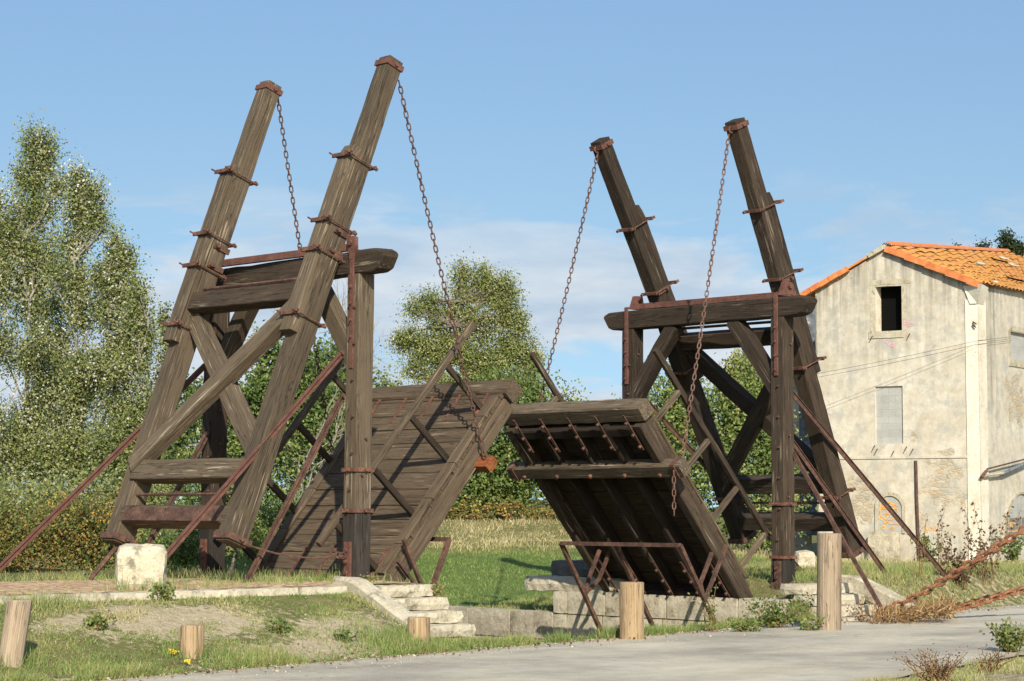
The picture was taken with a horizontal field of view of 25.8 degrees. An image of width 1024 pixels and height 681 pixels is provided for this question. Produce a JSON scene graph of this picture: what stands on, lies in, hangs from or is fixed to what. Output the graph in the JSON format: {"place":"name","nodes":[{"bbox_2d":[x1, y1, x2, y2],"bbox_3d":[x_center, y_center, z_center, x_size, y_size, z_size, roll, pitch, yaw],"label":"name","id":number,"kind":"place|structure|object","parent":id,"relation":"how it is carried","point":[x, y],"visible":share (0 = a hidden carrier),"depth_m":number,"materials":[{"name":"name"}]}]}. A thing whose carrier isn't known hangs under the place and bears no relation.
{"place":"outdoors","nodes":[
{"label":"outdoors","id":0,"kind":"place"},
{"bbox_2d":[0,576,407,594],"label":"cobbled path","id":1,"kind":"structure","parent":0,"point":[23,586],"depth_m":30.07,"materials":[{"name":"beige stone"}]},
{"bbox_2d":[115,543,167,589],"bbox_3d":[-4.799,2.947,28.972,0.709,0.647,0.661,0,-4,0],"label":"wheel stone","id":2,"kind":"object","parent":1,"relation":"on","point":[146,562],"visible":0.71,"depth_m":28.68,"materials":[{"name":"beige stone"}]},
{"bbox_2d":[0,501,1023,680],"bbox_3d":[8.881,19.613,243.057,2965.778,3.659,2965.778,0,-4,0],"label":"ground","id":3,"kind":"structure","parent":0,"point":[223,617],"depth_m":28.72,"materials":[{"name":"green plant"}]},
{"bbox_2d":[0,599,32,667],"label":"bollard","id":4,"kind":"object","parent":3,"relation":"on","point":[15,628],"visible":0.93,"depth_m":23.90,"materials":[{"name":"brown wood"}]},
{"bbox_2d":[0,176,44,495],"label":"poplar","id":5,"kind":"object","parent":3,"relation":"on","point":[5,230],"visible":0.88,"depth_m":57.58,"materials":[{"name":"green plant"}]},
{"bbox_2d":[0,108,99,513],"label":"poplar","id":6,"kind":"object","parent":3,"relation":"on","point":[39,151],"visible":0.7,"depth_m":58.11,"materials":[{"name":"green plant"}]},
{"bbox_2d":[24,147,119,492],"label":"poplar","id":7,"kind":"object","parent":3,"relation":"on","point":[82,209],"visible":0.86,"depth_m":56.60,"materials":[{"name":"green plant"}]},
{"bbox_2d":[0,473,156,572],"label":"shrub","id":8,"kind":"object","parent":3,"relation":"on","point":[81,536],"visible":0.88,"depth_m":37.12,"materials":[{"name":"green plant"}]},
{"bbox_2d":[82,612,106,632],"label":"weed","id":9,"kind":"object","parent":3,"relation":"on","point":[100,624],"visible":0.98,"depth_m":26.12,"materials":[{"name":"green plant"}]},
{"bbox_2d":[0,438,200,561],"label":"shrub","id":10,"kind":"object","parent":3,"relation":"on","point":[104,487],"visible":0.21,"depth_m":43.64,"materials":[{"name":"green plant"}]},
{"bbox_2d":[86,605,119,630],"bbox_3d":[-4.767,3.256,26.129,0.399,0.348,0.318,0,-4,0],"label":"weed","id":11,"kind":"object","parent":3,"relation":"on","point":[97,618],"visible":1,"depth_m":26.09,"materials":[{"name":"green plant"}]},
{"bbox_2d":[87,544,118,579],"bbox_3d":[-5.967,3.260,32.647,0.070,0.567,0.689,-2,-5,30],"label":"anchor rod","id":12,"kind":"object","parent":3,"relation":"on","point":[105,560],"visible":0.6,"depth_m":32.65,"materials":[{"name":"brown metal"}]},
{"bbox_2d":[70,211,162,487],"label":"poplar","id":13,"kind":"object","parent":3,"relation":"on","point":[115,265],"visible":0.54,"depth_m":55.59,"materials":[{"name":"green plant"}]},
{"bbox_2d":[79,264,180,539],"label":"poplar","id":14,"kind":"object","parent":3,"relation":"on","point":[138,302],"visible":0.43,"depth_m":54.50,"materials":[{"name":"green plant"}]},
{"bbox_2d":[142,581,175,600],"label":"weed","id":15,"kind":"object","parent":3,"relation":"on","point":[157,588],"visible":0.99,"depth_m":28.15,"materials":[{"name":"green plant"}]},
{"bbox_2d":[148,295,182,534],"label":"poplar","id":16,"kind":"object","parent":3,"relation":"on","point":[165,316],"visible":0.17,"depth_m":57.11,"materials":[{"name":"green plant"}]},
{"bbox_2d":[0,585,348,603],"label":"kerb","id":17,"kind":"structure","parent":3,"relation":"on","point":[238,592],"depth_m":28.68,"materials":[{"name":"stone"}]},
{"bbox_2d":[180,624,203,658],"bbox_3d":[-3.670,3.514,25.694,0.276,0.515,0.281,0,-4,0],"label":"bollard","id":18,"kind":"object","parent":3,"relation":"on","point":[192,635],"visible":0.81,"depth_m":25.58,"materials":[{"name":"brown wood"}]},
{"bbox_2d":[0,236,397,581],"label":"bridge portal","id":19,"kind":"object","parent":3,"relation":"on","point":[351,332],"visible":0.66,"depth_m":32.02,"materials":[{"name":"brown wood"}]},
{"bbox_2d":[100,55,403,547],"bbox_3d":[-3.845,-0.583,33.171,3.143,7.274,3.705,4,-6,-44],"label":"balance frame","id":20,"kind":"object","parent":19,"relation":"on","point":[299,300],"visible":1,"depth_m":32.63,"materials":[{"name":"brown wood"}]},
{"bbox_2d":[277,99,333,452],"bbox_3d":[-3.290,-0.913,35.817,0.062,5.748,1.630,-3,-5,31],"label":"lifting chain","id":21,"kind":"object","parent":20,"relation":"hanging from","point":[297,232],"visible":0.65,"depth_m":35.62,"materials":[{"name":"metal"}]},
{"bbox_2d":[398,80,486,459],"bbox_3d":[-1.039,-1.054,33.472,1.428,5.658,0.070,2,-5,-21],"label":"lifting chain","id":22,"kind":"object","parent":20,"relation":"hanging from","point":[440,269],"visible":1,"depth_m":33.45,"materials":[{"name":"metal"}]},
{"bbox_2d":[245,544,345,558],"bbox_3d":[-3.032,2.935,31.280,1.656,0.257,0.045,3,-5,-33],"label":"tie cable","id":23,"kind":"object","parent":19,"relation":"attached to","point":[342,556],"visible":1,"depth_m":31.39,"materials":[{"name":"brown metal"}]},
{"bbox_2d":[0,564,410,591],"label":"approach grass","id":24,"kind":"structure","parent":3,"relation":"on","point":[197,574],"depth_m":32.39,"materials":[{"name":"green plant"}]},
{"bbox_2d":[136,478,308,572],"bbox_3d":[-4.995,3.331,39.884,4.181,1.753,1.857,-1,-4,14],"label":"shrub","id":25,"kind":"object","parent":3,"relation":"on","point":[187,549],"visible":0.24,"depth_m":39.69,"materials":[{"name":"green plant"}]},
{"bbox_2d":[162,319,345,573],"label":"shrub","id":26,"kind":"object","parent":3,"relation":"on","point":[255,394],"visible":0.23,"depth_m":46.82,"materials":[{"name":"green plant"}]},
{"bbox_2d":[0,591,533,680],"bbox_3d":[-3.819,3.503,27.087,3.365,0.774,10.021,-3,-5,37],"label":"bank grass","id":27,"kind":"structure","parent":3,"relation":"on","point":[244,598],"depth_m":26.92,"materials":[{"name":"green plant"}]},
{"bbox_2d":[125,336,423,536],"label":"shrub","id":28,"kind":"object","parent":3,"relation":"on","point":[381,383],"visible":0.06,"depth_m":51.84,"materials":[{"name":"green plant"}]},
{"bbox_2d":[264,617,292,633],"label":"weed","id":29,"kind":"object","parent":3,"relation":"on","point":[279,627],"visible":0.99,"depth_m":27.61,"materials":[{"name":"green plant"}]},
{"bbox_2d":[259,358,344,542],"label":"bare shrub","id":30,"kind":"object","parent":3,"relation":"on","point":[333,439],"visible":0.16,"depth_m":43.41,"materials":[{"name":"plant"}]},
{"bbox_2d":[251,279,386,364],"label":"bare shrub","id":31,"kind":"object","parent":3,"relation":"on","point":[343,303],"visible":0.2,"depth_m":55.70,"materials":[{"name":"plant"}]},
{"bbox_2d":[285,328,390,487],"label":"tree","id":32,"kind":"object","parent":3,"relation":"on","point":[334,351],"visible":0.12,"depth_m":49.81,"materials":[{"name":"green plant"}]},
{"bbox_2d":[328,625,366,642],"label":"weed","id":33,"kind":"object","parent":3,"relation":"on","point":[341,634],"visible":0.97,"depth_m":27.78,"materials":[{"name":"green plant"}]},
{"bbox_2d":[174,473,544,529],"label":"shrub","id":34,"kind":"object","parent":3,"relation":"on","point":[311,481],"visible":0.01,"depth_m":73.50,"materials":[{"name":"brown plant"}]},
{"bbox_2d":[212,321,522,581],"bbox_3d":[-2.345,1.839,34.282,3.726,4.237,3.880,4,-6,-42],"label":"bridge leaf","id":35,"kind":"object","parent":3,"relation":"on","point":[428,461],"visible":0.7,"depth_m":34.08,"materials":[{"name":"brown wood"}]},
{"bbox_2d":[360,572,379,582],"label":"weed","id":36,"kind":"object","parent":3,"relation":"on","point":[371,578],"visible":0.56,"depth_m":30.47,"materials":[{"name":"green plant"}]},
{"bbox_2d":[333,576,475,637],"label":"stone steps","id":37,"kind":"structure","parent":3,"relation":"on","point":[398,602],"depth_m":30.46,"materials":[{"name":"stone"}]},
{"bbox_2d":[0,595,815,680],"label":"verge grass","id":38,"kind":"structure","parent":3,"relation":"on","point":[95,670],"depth_m":25.96,"materials":[{"name":"green plant"}]},
{"bbox_2d":[407,616,430,643],"bbox_3d":[-1.190,3.784,28.645,0.298,0.507,0.298,0,-4,0],"label":"bollard","id":39,"kind":"object","parent":3,"relation":"on","point":[416,626],"visible":0.57,"depth_m":28.53,"materials":[{"name":"brown wood"}]},
{"bbox_2d":[396,537,451,587],"bbox_3d":[-2.259,3.549,33.733,1.020,1.189,2.990,4,-6,-42],"label":"prop frame","id":40,"kind":"object","parent":3,"relation":"on","point":[442,558],"visible":0.38,"depth_m":32.59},
{"bbox_2d":[426,576,449,597],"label":"weed","id":41,"kind":"object","parent":3,"relation":"on","point":[435,594],"visible":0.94,"depth_m":31.27,"materials":[{"name":"green plant"}]},
{"bbox_2d":[381,246,549,390],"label":"tree","id":42,"kind":"object","parent":3,"relation":"on","point":[483,290],"visible":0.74,"depth_m":68.03,"materials":[{"name":"green plant"}]},
{"bbox_2d":[0,562,953,672],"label":"tuft grass","id":43,"kind":"structure","parent":3,"relation":"on","point":[404,637],"depth_m":28.34,"materials":[{"name":"green plant"}]},
{"bbox_2d":[394,351,591,512],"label":"shrub","id":44,"kind":"object","parent":3,"relation":"on","point":[497,482],"visible":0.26,"depth_m":61.65,"materials":[{"name":"green plant"}]},
{"bbox_2d":[447,494,557,518],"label":"shrub","id":45,"kind":"object","parent":3,"relation":"on","point":[498,510],"visible":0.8,"depth_m":60.76,"materials":[{"name":"green plant"}]},
{"bbox_2d":[27,597,1022,680],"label":"pebbles","id":46,"kind":"object","parent":3,"relation":"on","point":[345,657],"visible":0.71,"depth_m":27.35,"materials":[{"name":"stone"}]},
{"bbox_2d":[39,498,1022,607],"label":"field grass","id":47,"kind":"structure","parent":3,"relation":"on","point":[499,569],"depth_m":52.83,"materials":[{"name":"green plant"}]},
{"bbox_2d":[444,591,791,640],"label":"canal wall","id":48,"kind":"structure","parent":3,"relation":"on","point":[493,621],"depth_m":40.14,"materials":[{"name":"stone"}]},
{"bbox_2d":[524,559,628,593],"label":"stone slab","id":49,"kind":"structure","parent":48,"relation":"on","point":[561,578],"depth_m":40.73,"materials":[{"name":"stone"}]},
{"bbox_2d":[619,582,643,638],"bbox_3d":[1.668,3.848,31.174,0.345,0.968,0.370,0,-4,0],"label":"bollard","id":50,"kind":"object","parent":3,"relation":"on","point":[631,606],"visible":0.82,"depth_m":31.04,"materials":[{"name":"brown wood"}]},
{"bbox_2d":[505,347,769,598],"bbox_3d":[2.101,2.354,38.217,3.435,4.381,4.160,4,-6,-42],"label":"bridge leaf","id":51,"kind":"object","parent":3,"relation":"on","point":[599,470],"visible":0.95,"depth_m":37.71,"materials":[{"name":"brown wood"}]},
{"bbox_2d":[672,470,675,515],"bbox_3d":[2.607,2.452,36.049,0.060,0.755,0.057,-4,-6,42],"label":"loose chain","id":52,"kind":"object","parent":51,"relation":"hanging from","point":[672,493],"visible":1,"depth_m":36.04,"materials":[{"name":"grey metal"}]},
{"bbox_2d":[559,541,727,633],"bbox_3d":[2.208,4.298,37.616,1.217,1.825,2.895,4,-6,-42],"label":"prop frame","id":53,"kind":"object","parent":3,"relation":"on","point":[586,589],"visible":0.87,"depth_m":37.55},
{"bbox_2d":[648,374,706,424],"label":"shrub","id":54,"kind":"object","parent":3,"relation":"on","point":[661,401],"visible":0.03,"depth_m":59.95,"materials":[{"name":"green plant"}]},
{"bbox_2d":[688,578,719,631],"bbox_3d":[2.826,3.915,33.000,0.501,0.814,0.563,0,-4,0],"label":"weed","id":55,"kind":"object","parent":3,"relation":"on","point":[711,616],"visible":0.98,"depth_m":32.86,"materials":[{"name":"green plant"}]},
{"bbox_2d":[611,348,820,555],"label":"shrub","id":56,"kind":"object","parent":3,"relation":"on","point":[733,419],"visible":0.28,"depth_m":57.74,"materials":[{"name":"green plant"}]},
{"bbox_2d":[710,348,762,549],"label":"tree","id":57,"kind":"object","parent":3,"relation":"on","point":[730,368],"visible":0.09,"depth_m":63.91,"materials":[{"name":"green plant"}]},
{"bbox_2d":[724,616,765,631],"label":"weed","id":58,"kind":"object","parent":3,"relation":"on","point":[746,623],"visible":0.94,"depth_m":32.83,"materials":[{"name":"green plant"}]},
{"bbox_2d":[468,559,1023,610],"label":"bank grass","id":59,"kind":"structure","parent":3,"relation":"on","point":[756,570],"depth_m":42.38,"materials":[{"name":"green plant"}]},
{"bbox_2d":[604,281,947,615],"bbox_3d":[5.685,1.953,40.310,5.033,5.622,6.576,4,-6,-42],"label":"bridge portal","id":60,"kind":"object","parent":3,"relation":"on","point":[775,372],"visible":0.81,"depth_m":38.53,"materials":[{"name":"brown wood"}]},
{"bbox_2d":[589,117,865,557],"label":"balance frame","id":61,"kind":"object","parent":60,"relation":"on","point":[822,456],"visible":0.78,"depth_m":40.19,"materials":[{"name":"brown wood"}]},
{"bbox_2d":[538,152,598,402],"bbox_3d":[0.864,-0.580,39.520,1.510,5.648,0.070,2,-5,-25],"label":"lifting chain","id":62,"kind":"object","parent":61,"relation":"hanging from","point":[571,267],"visible":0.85,"depth_m":39.62,"materials":[{"name":"metal"}]},
{"bbox_2d":[681,134,729,457],"bbox_3d":[3.220,-0.747,37.258,0.063,5.707,1.933,-3,-5,31],"label":"lifting chain","id":63,"kind":"object","parent":61,"relation":"hanging from","point":[705,295],"visible":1,"depth_m":37.28,"materials":[{"name":"metal"}]},
{"bbox_2d":[742,588,814,627],"bbox_3d":[4.097,4.103,33.967,1.342,0.673,0.818,-2,-5,30],"label":"weed","id":64,"kind":"object","parent":3,"relation":"on","point":[771,618],"visible":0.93,"depth_m":33.90,"materials":[{"name":"green plant"}]},
{"bbox_2d":[761,308,817,550],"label":"annex","id":65,"kind":"object","parent":3,"relation":"on","point":[803,433],"visible":0.07,"depth_m":68.47,"materials":[{"name":"paint"}]},
{"bbox_2d":[795,550,815,566],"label":"wheel stone","id":66,"kind":"object","parent":3,"relation":"on","point":[806,557],"visible":0.49,"depth_m":46.11,"materials":[{"name":"beige stone"}]},
{"bbox_2d":[791,613,824,630],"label":"weed","id":67,"kind":"object","parent":3,"relation":"on","point":[808,625],"visible":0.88,"depth_m":33.08,"materials":[{"name":"green plant"}]},
{"bbox_2d":[780,575,938,620],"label":"stone steps","id":68,"kind":"structure","parent":3,"relation":"on","point":[853,587],"depth_m":36.84,"materials":[{"name":"stone"}]},
{"bbox_2d":[800,241,1023,561],"bbox_3d":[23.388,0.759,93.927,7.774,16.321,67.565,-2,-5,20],"label":"ruined house","id":69,"kind":"structure","parent":3,"relation":"on","point":[930,435],"depth_m":63.32,"materials":[{"name":"paint"}]},
{"bbox_2d":[6,340,1011,417],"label":"overhead cable","id":70,"kind":"object","parent":69,"relation":"attached to","point":[869,367],"visible":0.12,"depth_m":62.63,"materials":[{"name":"black plastic"}]},
{"bbox_2d":[96,337,1005,420],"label":"overhead cable","id":71,"kind":"object","parent":69,"relation":"attached to","point":[880,361],"visible":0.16,"depth_m":62.64,"materials":[{"name":"black plastic"}]},
{"bbox_2d":[875,386,902,443],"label":"blocked window","id":72,"kind":"structure","parent":69,"relation":"in","point":[888,399],"depth_m":63.47,"materials":[{"name":"white paint"}]},
{"bbox_2d":[869,278,910,338],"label":"open window","id":73,"kind":"structure","parent":69,"relation":"in","point":[888,304],"depth_m":63.91,"materials":[{"name":"beige"}]},
{"bbox_2d":[875,492,905,532],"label":"blocked doorway","id":74,"kind":"structure","parent":69,"relation":"in","point":[892,497],"depth_m":63.19,"materials":[{"name":"paint"}]},
{"bbox_2d":[1003,492,1023,536],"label":"blocked doorway","id":75,"kind":"structure","parent":69,"relation":"in","point":[1017,500],"depth_m":64.24,"materials":[{"name":"paint"}]},
{"bbox_2d":[1008,325,1023,367],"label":"side window","id":76,"kind":"structure","parent":69,"relation":"in","point":[1016,346],"depth_m":65.07,"materials":[{"name":"paint"}]},
{"bbox_2d":[862,589,963,624],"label":"dry weeds","id":77,"kind":"object","parent":3,"relation":"on","point":[906,614],"visible":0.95,"depth_m":35.17,"materials":[{"name":"brown plant"}]},
{"bbox_2d":[912,513,927,577],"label":"weed","id":78,"kind":"object","parent":3,"relation":"on","point":[922,553],"visible":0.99,"depth_m":40.37,"materials":[{"name":"brown plant"}]},
{"bbox_2d":[906,532,947,562],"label":"weed","id":79,"kind":"object","parent":3,"relation":"on","point":[926,542],"visible":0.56,"depth_m":55.07,"materials":[{"name":"green plant"}]},
{"bbox_2d":[887,643,975,680],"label":"weed","id":80,"kind":"object","parent":3,"relation":"on","point":[940,675],"visible":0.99,"depth_m":22.10,"materials":[{"name":"brown plant"}]},
{"bbox_2d":[851,655,1023,680],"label":"verge grass","id":81,"kind":"structure","parent":3,"relation":"on","point":[962,675],"depth_m":23.75,"materials":[{"name":"plant"}]},
{"bbox_2d":[933,509,952,567],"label":"weed","id":82,"kind":"object","parent":3,"relation":"on","point":[937,534],"visible":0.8,"depth_m":42.28,"materials":[{"name":"brown plant"}]},
{"bbox_2d":[876,524,1023,612],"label":"heavy chain","id":83,"kind":"object","parent":3,"relation":"on","point":[1000,545],"visible":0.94,"depth_m":35.37,"materials":[{"name":"brown metal"}]},
{"bbox_2d":[897,585,1023,613],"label":"heavy chain","id":84,"kind":"object","parent":3,"relation":"on","point":[996,596],"visible":0.59,"depth_m":36.68,"materials":[{"name":"brown metal"}]},
{"bbox_2d":[938,525,996,589],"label":"weed","id":85,"kind":"object","parent":3,"relation":"on","point":[962,575],"visible":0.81,"depth_m":41.17,"materials":[{"name":"brown plant"}]},
{"bbox_2d":[952,227,1023,256],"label":"oak","id":86,"kind":"object","parent":3,"relation":"on","point":[1007,241],"visible":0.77,"depth_m":95.35,"materials":[{"name":"green plant"}]},
{"bbox_2d":[961,500,1021,584],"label":"weed","id":87,"kind":"object","parent":3,"relation":"on","point":[985,562],"visible":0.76,"depth_m":42.16,"materials":[{"name":"brown plant"}]},
{"bbox_2d":[970,644,1021,672],"bbox_3d":[5.106,3.377,23.635,0.454,0.338,0.496,3,-5,-34],"label":"weed","id":88,"kind":"object","parent":3,"relation":"on","point":[990,666],"visible":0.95,"depth_m":23.67,"materials":[{"name":"brown plant"}]},
{"bbox_2d":[979,616,1023,652],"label":"shrub","id":89,"kind":"object","parent":3,"relation":"on","point":[1009,640],"visible":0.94,"depth_m":28.30,"materials":[{"name":"green plant"}]},
{"bbox_2d":[991,531,1023,562],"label":"weed","id":90,"kind":"object","parent":3,"relation":"on","point":[1014,552],"visible":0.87,"depth_m":58.06,"materials":[{"name":"green plant"}]},
{"bbox_2d":[0,0,1023,507],"label":"sky","id":91,"kind":"structure","parent":0,"point":[874,123],"materials":[{"name":"blue"}]},
{"bbox_2d":[101,605,1023,680],"bbox_3d":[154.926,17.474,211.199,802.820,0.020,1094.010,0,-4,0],"label":"road","id":92,"kind":"structure","parent":0,"point":[850,650],"depth_m":26.91,"materials":[{"name":"grey asphalt"}]},
{"bbox_2d":[46,573,1004,680],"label":"fallen leaves","id":93,"kind":"object","parent":92,"relation":"on","point":[236,671],"visible":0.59,"depth_m":27.66,"materials":[{"name":"brown plant"}]},
{"bbox_2d":[816,533,841,629],"bbox_3d":[4.715,3.680,33.321,0.397,1.621,0.403,0,-4,0],"label":"bollard","id":94,"kind":"object","parent":92,"relation":"on","point":[829,579],"visible":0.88,"depth_m":33.18,"materials":[{"name":"brown wood"}]},
{"bbox_2d":[845,594,875,621],"bbox_3d":[5.476,4.258,35.505,0.436,0.509,0.797,1,-4,-12],"label":"weed","id":95,"kind":"object","parent":92,"relation":"on","point":[859,618],"visible":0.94,"depth_m":35.47,"materials":[{"name":"brown plant"}]},
{"bbox_2d":[137,495,1021,562],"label":"dry tall grass","id":96,"kind":"structure","parent":0,"point":[733,547],"depth_m":58.42,"materials":[{"name":"plant"}]}
]}

